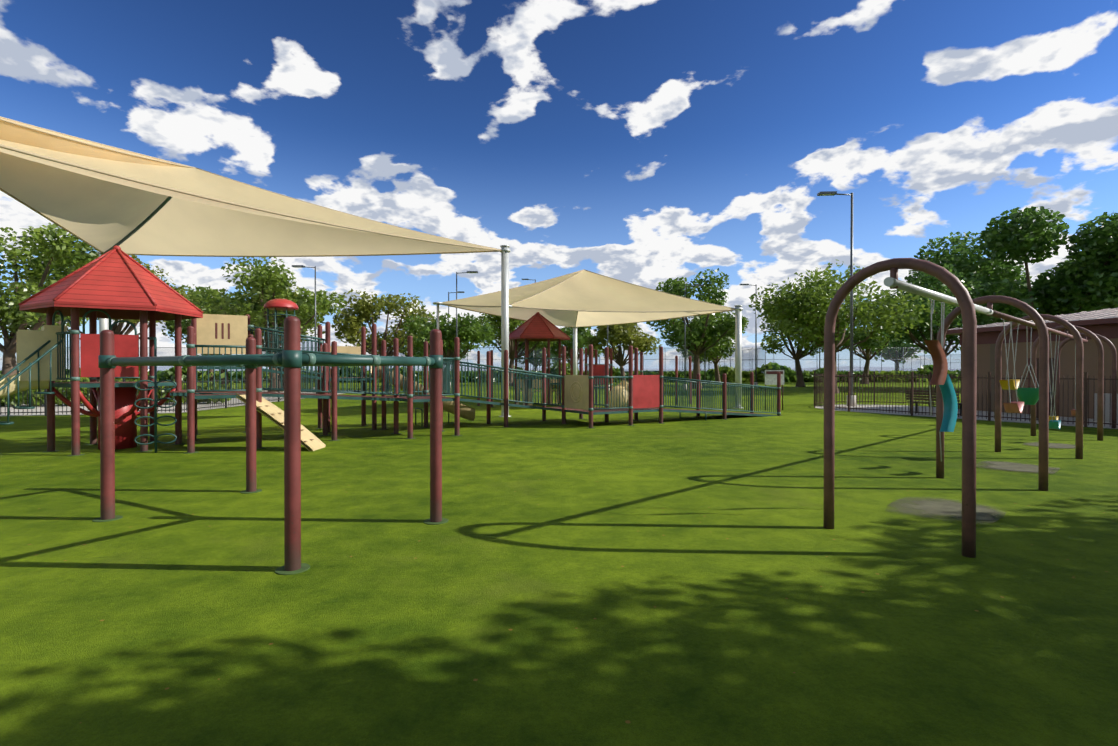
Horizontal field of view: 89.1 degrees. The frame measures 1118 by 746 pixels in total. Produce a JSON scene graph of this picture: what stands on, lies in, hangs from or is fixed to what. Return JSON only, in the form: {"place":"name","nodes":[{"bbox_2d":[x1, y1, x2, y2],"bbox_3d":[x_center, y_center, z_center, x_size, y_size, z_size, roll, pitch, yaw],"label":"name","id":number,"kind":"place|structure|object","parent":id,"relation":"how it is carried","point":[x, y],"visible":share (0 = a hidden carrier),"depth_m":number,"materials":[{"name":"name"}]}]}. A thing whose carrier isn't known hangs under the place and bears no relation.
{"place":"outdoors","nodes":[
{"label":"outdoors","id":0,"kind":"place"},
{"bbox_2d":[0,366,960,370],"bbox_3d":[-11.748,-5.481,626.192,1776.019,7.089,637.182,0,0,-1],"label":"hills","id":1,"kind":"structure","parent":0,"point":[845,368],"depth_m":822.32,"materials":[{"name":"green plant"}]},
{"bbox_2d":[0,382,1117,745],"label":"turf lawn","id":2,"kind":"structure","parent":0,"point":[648,578],"depth_m":4.37,"materials":[{"name":"green plant"}]},
{"bbox_2d":[0,371,234,405],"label":"hedge foliage","id":3,"kind":"object","parent":2,"relation":"on","point":[23,397],"visible":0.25,"depth_m":26.23,"materials":[{"name":"green plant"}]},
{"bbox_2d":[0,375,322,415],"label":"fence","id":4,"kind":"object","parent":2,"relation":"on","point":[124,380],"visible":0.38,"depth_m":21.71,"materials":[{"name":"grey"}]},
{"bbox_2d":[0,116,510,416],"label":"shade","id":5,"kind":"object","parent":2,"relation":"on","point":[102,212],"depth_m":16.90,"materials":[{"name":"beige fabric"}]},
{"bbox_2d":[92,316,448,574],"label":"overhead bars","id":6,"kind":"object","parent":2,"relation":"on","point":[291,359],"visible":1,"depth_m":6.05,"materials":[{"name":"red"}]},
{"bbox_2d":[0,245,782,455],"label":"play structure","id":7,"kind":"object","parent":2,"relation":"on","point":[116,282],"visible":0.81,"depth_m":12.69,"materials":[{"name":"red"}]},
{"bbox_2d":[17,191,855,405],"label":"street lights","id":8,"kind":"object","parent":2,"relation":"on","point":[827,193],"visible":0.35,"depth_m":37.39,"materials":[{"name":"metal"}]},
{"bbox_2d":[0,361,960,382],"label":"shrub foliage","id":9,"kind":"object","parent":2,"relation":"on","point":[789,375],"visible":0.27,"depth_m":74.01,"materials":[{"name":"green plant"}]},
{"bbox_2d":[0,390,1117,428],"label":"concrete walks","id":10,"kind":"structure","parent":2,"relation":"on","point":[880,407],"depth_m":23.17,"materials":[{"name":"grey concrete"}]},
{"bbox_2d":[477,312,690,407],"bbox_3d":[1.299,-0.563,26.550,10.094,4.780,4.040,0,0,7],"label":"play structure","id":11,"kind":"object","parent":2,"relation":"on","point":[537,326],"visible":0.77,"depth_m":26.47,"materials":[{"name":"red plastic"},{"name":"red plastic"},{"name":"dark red painted metal"}]},
{"bbox_2d":[433,269,742,407],"bbox_3d":[-0.488,-1.562,26.570,12.121,6.158,12.751,0,0,-33],"label":"shade","id":12,"kind":"object","parent":2,"relation":"on","point":[585,290],"depth_m":24.52,"materials":[{"name":"beige fabric"}]},
{"bbox_2d":[765,369,1054,418],"bbox_3d":[13.792,0.705,19.934,12.439,1.700,2.537,0,0,44],"label":"park furniture","id":13,"kind":"object","parent":2,"relation":"on","point":[770,377],"visible":0.44,"depth_m":21.45,"materials":[{"name":"brown"}]},
{"bbox_2d":[887,497,1005,523],"bbox_3d":[4.616,1.616,6.781,2.293,0.001,1.097,0,0,-38],"label":"worn ground patch","id":14,"kind":"object","parent":2,"relation":"on","point":[938,506],"visible":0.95,"depth_m":6.73,"materials":[{"name":"grey soil"}]},
{"bbox_2d":[813,371,1117,426],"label":"playground fence","id":15,"kind":"object","parent":2,"relation":"on","point":[818,386],"visible":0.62,"depth_m":20.60,"materials":[{"name":"black metal"}]},
{"bbox_2d":[823,258,1116,557],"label":"swing set","id":16,"kind":"object","parent":2,"relation":"on","point":[946,397],"visible":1,"depth_m":6.71,"materials":[{"name":"metal"}]},
{"bbox_2d":[978,461,1059,473],"bbox_3d":[7.794,1.598,9.686,1.097,0.001,2.394,0,0,43],"label":"worn ground patch","id":17,"kind":"object","parent":2,"relation":"on","point":[1010,466],"visible":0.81,"depth_m":9.71,"materials":[{"name":"beige soil"}]},
{"bbox_2d":[946,307,1117,422],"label":"park building","id":18,"kind":"structure","parent":2,"relation":"on","point":[1104,322],"depth_m":20.45,"materials":[{"name":"red"}]},
{"bbox_2d":[1023,442,1074,448],"bbox_3d":[10.820,1.583,12.452,0.997,0.001,2.194,0,0,43],"label":"worn ground patch","id":19,"kind":"object","parent":2,"relation":"on","point":[1055,445],"visible":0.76,"depth_m":12.41,"materials":[{"name":"beige soil"}]},
{"bbox_2d":[0,0,1117,368],"label":"sky","id":20,"kind":"structure","parent":0,"point":[644,143],"materials":[{"name":"blue"}]},
{"label":"ground","id":21,"kind":"structure","parent":0,"visible":0},
{"bbox_2d":[0,347,960,381],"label":"hedge","id":22,"kind":"object","parent":21,"relation":"on","point":[838,359],"visible":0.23,"depth_m":78.79,"materials":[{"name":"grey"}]}
]}

